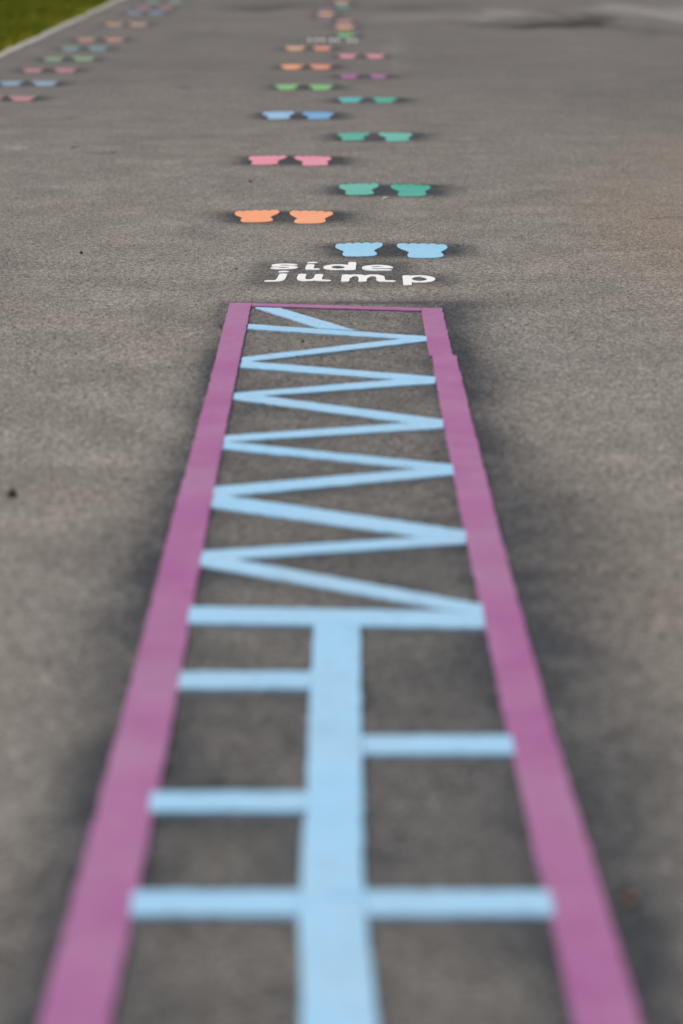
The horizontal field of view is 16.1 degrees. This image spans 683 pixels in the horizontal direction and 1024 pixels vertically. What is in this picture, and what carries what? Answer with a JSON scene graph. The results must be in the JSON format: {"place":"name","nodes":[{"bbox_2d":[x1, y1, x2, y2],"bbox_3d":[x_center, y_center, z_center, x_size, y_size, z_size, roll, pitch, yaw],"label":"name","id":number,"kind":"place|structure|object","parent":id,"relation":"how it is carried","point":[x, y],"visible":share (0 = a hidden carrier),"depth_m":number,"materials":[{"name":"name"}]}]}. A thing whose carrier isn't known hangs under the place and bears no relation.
{"place":"outdoors","nodes":[
{"label":"outdoors","id":0,"kind":"place"},
{"bbox_2d":[0,0,112,52],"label":"grass","id":1,"kind":"structure","parent":0,"point":[40,17],"depth_m":19.90,"materials":[{"name":"green plant"}]},
{"bbox_2d":[0,0,682,1023],"bbox_3d":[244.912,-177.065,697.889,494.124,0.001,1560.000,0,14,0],"label":"asphalt","id":2,"kind":"structure","parent":0,"point":[540,152],"depth_m":4.55,"materials":[{"name":"grey asphalt"}]},
{"bbox_2d":[0,81,22,85],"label":"painted footprint","id":3,"kind":"object","parent":2,"relation":"on","point":[10,83],"visible":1,"depth_m":13.21},
{"bbox_2d":[7,489,16,496],"bbox_3d":[-0.566,-0.032,4.150,0.016,0.016,0.017,10,17,34],"label":"pebble","id":4,"kind":"object","parent":2,"relation":"on","point":[11,493],"visible":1,"depth_m":4.14,"materials":[{"name":"stone"}]},
{"bbox_2d":[9,96,35,101],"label":"painted footprint","id":5,"kind":"object","parent":2,"relation":"on","point":[22,98],"visible":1,"depth_m":12.23},
{"bbox_2d":[23,68,43,72],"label":"painted footprint","id":6,"kind":"object","parent":2,"relation":"on","point":[33,70],"visible":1,"depth_m":14.18},
{"bbox_2d":[32,81,57,85],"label":"painted footprint","id":7,"kind":"object","parent":2,"relation":"on","point":[44,83],"visible":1,"depth_m":13.21},
{"bbox_2d":[43,57,63,60],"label":"painted footprint","id":8,"kind":"object","parent":2,"relation":"on","point":[53,59],"visible":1,"depth_m":15.22},
{"bbox_2d":[0,0,121,58],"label":"kerb","id":9,"kind":"structure","parent":2,"relation":"on","point":[17,47],"depth_m":18.13,"materials":[{"name":"concrete"}]},
{"bbox_2d":[54,68,76,72],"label":"painted footprint","id":10,"kind":"object","parent":2,"relation":"on","point":[64,70],"visible":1,"depth_m":14.18},
{"bbox_2d":[61,47,79,50],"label":"painted footprint","id":11,"kind":"object","parent":2,"relation":"on","point":[70,48],"visible":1,"depth_m":16.21},
{"bbox_2d":[72,57,94,60],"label":"painted footprint","id":12,"kind":"object","parent":2,"relation":"on","point":[83,58],"visible":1,"depth_m":15.22},
{"bbox_2d":[76,38,95,41],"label":"painted footprint","id":13,"kind":"object","parent":2,"relation":"on","point":[86,39],"visible":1,"depth_m":17.22},
{"bbox_2d":[88,47,107,50],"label":"painted footprint","id":14,"kind":"object","parent":2,"relation":"on","point":[97,48],"visible":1,"depth_m":16.21},
{"bbox_2d":[105,38,123,41],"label":"painted footprint","id":15,"kind":"object","parent":2,"relation":"on","point":[115,39],"visible":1,"depth_m":17.22},
{"bbox_2d":[106,23,122,25],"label":"painted footprint","id":16,"kind":"object","parent":2,"relation":"on","point":[114,24],"visible":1,"depth_m":19.21},
{"bbox_2d":[129,23,146,25],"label":"painted footprint","id":17,"kind":"object","parent":2,"relation":"on","point":[138,24],"visible":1,"depth_m":19.21},
{"bbox_2d":[235,210,279,222],"bbox_3d":[-0.273,-0.949,7.760,0.144,0.005,0.304,0,14,0],"label":"painted footprint","id":18,"kind":"object","parent":2,"relation":"on","point":[255,216],"visible":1,"depth_m":7.76},
{"bbox_2d":[248,155,286,164],"bbox_3d":[-0.289,-1.366,9.394,0.150,0.005,0.332,0,14,0],"label":"painted footprint","id":19,"kind":"object","parent":2,"relation":"on","point":[265,160],"visible":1,"depth_m":9.41},
{"bbox_2d":[263,112,293,118],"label":"painted footprint","id":20,"kind":"object","parent":2,"relation":"on","point":[278,115],"visible":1,"depth_m":11.34},
{"bbox_2d":[275,84,298,89],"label":"painted footprint","id":21,"kind":"object","parent":2,"relation":"on","point":[286,87],"visible":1,"depth_m":12.95},
{"bbox_2d":[281,65,303,68],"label":"painted footprint","id":22,"kind":"object","parent":2,"relation":"on","point":[291,66],"visible":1,"depth_m":14.51},
{"bbox_2d":[285,47,305,49],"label":"painted footprint","id":23,"kind":"object","parent":2,"relation":"on","point":[294,48],"visible":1,"depth_m":16.21},
{"bbox_2d":[290,210,332,223],"bbox_3d":[-0.097,-0.943,7.738,0.141,0.005,0.321,0,14,0],"label":"painted footprint","id":24,"kind":"object","parent":2,"relation":"on","point":[310,217],"visible":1,"depth_m":7.74},
{"bbox_2d":[294,156,331,165],"bbox_3d":[-0.112,-1.361,9.374,0.147,0.005,0.347,0,14,0],"label":"painted footprint","id":25,"kind":"object","parent":2,"relation":"on","point":[314,160],"visible":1,"depth_m":9.37},
{"bbox_2d":[302,112,333,119],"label":"painted footprint","id":26,"kind":"object","parent":2,"relation":"on","point":[318,115],"visible":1,"depth_m":11.29},
{"bbox_2d":[309,85,332,89],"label":"painted footprint","id":27,"kind":"object","parent":2,"relation":"on","point":[321,87],"visible":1,"depth_m":12.94},
{"bbox_2d":[310,65,331,68],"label":"painted footprint","id":28,"kind":"object","parent":2,"relation":"on","point":[321,66],"visible":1,"depth_m":14.51},
{"bbox_2d":[313,47,331,49],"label":"painted footprint","id":29,"kind":"object","parent":2,"relation":"on","point":[322,48],"visible":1,"depth_m":16.21},
{"bbox_2d":[318,17,333,19],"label":"painted footprint","id":30,"kind":"object","parent":2,"relation":"on","point":[325,18],"visible":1,"depth_m":20.15},
{"bbox_2d":[317,13,334,14],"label":"painted footprint","id":31,"kind":"object","parent":2,"relation":"on","point":[325,13],"visible":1,"depth_m":21.00},
{"bbox_2d":[271,262,392,270],"bbox_3d":[-0.027,-0.680,6.710,0.339,0.004,0.163,0,14,0],"label":"painted word","id":32,"kind":"object","parent":2,"relation":"on","point":[350,266],"visible":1,"depth_m":6.68,"materials":[{"name":"white paint"}]},
{"bbox_2d":[308,39,356,40],"bbox_3d":[-0.062,-3.350,17.170,0.352,0.004,0.282,0,14,0],"label":"faded writing","id":33,"kind":"object","parent":2,"relation":"on","point":[330,40],"visible":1,"depth_m":17.12},
{"bbox_2d":[39,303,641,1023],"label":"course frame","id":34,"kind":"object","parent":2,"relation":"on","point":[85,977],"visible":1,"depth_m":2.90,"materials":[{"name":"paint"}]},
{"bbox_2d":[200,307,482,614],"bbox_3d":[-0.010,-0.179,4.742,0.430,0.006,2.662,0,14,0],"label":"zigzag marking","id":35,"kind":"object","parent":2,"relation":"on","point":[226,498],"visible":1,"depth_m":4.26,"materials":[{"name":"blue paint"}]},
{"bbox_2d":[129,606,554,1023],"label":"ladder marking","id":36,"kind":"object","parent":2,"relation":"on","point":[325,906],"visible":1,"depth_m":2.71,"materials":[{"name":"blue paint"}]},
{"bbox_2d":[334,26,354,28],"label":"painted footprint","id":37,"kind":"object","parent":2,"relation":"on","point":[345,27],"visible":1,"depth_m":18.78},
{"bbox_2d":[336,20,352,22],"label":"painted footprint","id":38,"kind":"object","parent":2,"relation":"on","point":[344,21],"visible":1,"depth_m":19.67},
{"bbox_2d":[336,34,355,36],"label":"painted footprint","id":39,"kind":"object","parent":2,"relation":"on","point":[346,35],"visible":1,"depth_m":17.71},
{"bbox_2d":[338,54,356,57],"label":"painted footprint","id":40,"kind":"object","parent":2,"relation":"on","point":[346,56],"visible":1,"depth_m":15.41},
{"bbox_2d":[339,74,358,78],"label":"painted footprint","id":41,"kind":"object","parent":2,"relation":"on","point":[349,76],"visible":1,"depth_m":13.71},
{"bbox_2d":[264,271,434,285],"bbox_3d":[0.029,-0.625,6.495,0.444,0.004,0.193,3,15,11],"label":"painted word","id":42,"kind":"object","parent":2,"relation":"on","point":[408,280],"visible":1,"depth_m":6.49,"materials":[{"name":"white paint"}]},
{"bbox_2d":[338,97,362,102],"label":"painted footprint","id":43,"kind":"object","parent":2,"relation":"on","point":[350,99],"visible":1,"depth_m":12.17},
{"bbox_2d":[338,132,369,140],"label":"painted footprint","id":44,"kind":"object","parent":2,"relation":"on","point":[354,136],"visible":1,"depth_m":10.32},
{"bbox_2d":[335,242,382,256],"bbox_3d":[0.052,-0.762,7.028,0.140,0.005,0.282,0,14,0],"label":"painted footprint","id":45,"kind":"object","parent":2,"relation":"on","point":[358,249],"visible":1,"depth_m":7.04},
{"bbox_2d":[339,183,378,194],"bbox_3d":[0.062,-1.129,8.467,0.141,0.005,0.336,0,14,0],"label":"painted footprint","id":46,"kind":"object","parent":2,"relation":"on","point":[358,189],"visible":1,"depth_m":8.48},
{"bbox_2d":[366,54,384,57],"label":"painted footprint","id":47,"kind":"object","parent":2,"relation":"on","point":[375,56],"visible":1,"depth_m":15.41},
{"bbox_2d":[370,75,387,77],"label":"painted footprint","id":48,"kind":"object","parent":2,"relation":"on","point":[378,76],"visible":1,"depth_m":13.71},
{"bbox_2d":[373,97,396,102],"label":"painted footprint","id":49,"kind":"object","parent":2,"relation":"on","point":[385,100],"visible":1,"depth_m":12.17},
{"bbox_2d":[379,132,412,141],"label":"painted footprint","id":50,"kind":"object","parent":2,"relation":"on","point":[397,137],"visible":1,"depth_m":10.30},
{"bbox_2d":[391,184,430,196],"bbox_3d":[0.244,-1.121,8.435,0.141,0.005,0.348,0,14,0],"label":"painted footprint","id":51,"kind":"object","parent":2,"relation":"on","point":[404,190],"visible":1,"depth_m":8.45},
{"bbox_2d":[397,243,447,258],"bbox_3d":[0.237,-0.756,7.007,0.148,0.005,0.298,0,14,0],"label":"painted footprint","id":52,"kind":"object","parent":2,"relation":"on","point":[423,250],"visible":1,"depth_m":7.02},
{"bbox_2d":[622,894,635,906],"bbox_3d":[0.293,0.397,2.470,0.014,0.004,0.030,6,15,21],"label":"fallen leaf","id":53,"kind":"object","parent":2,"relation":"on","point":[629,898],"visible":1,"depth_m":2.47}
]}

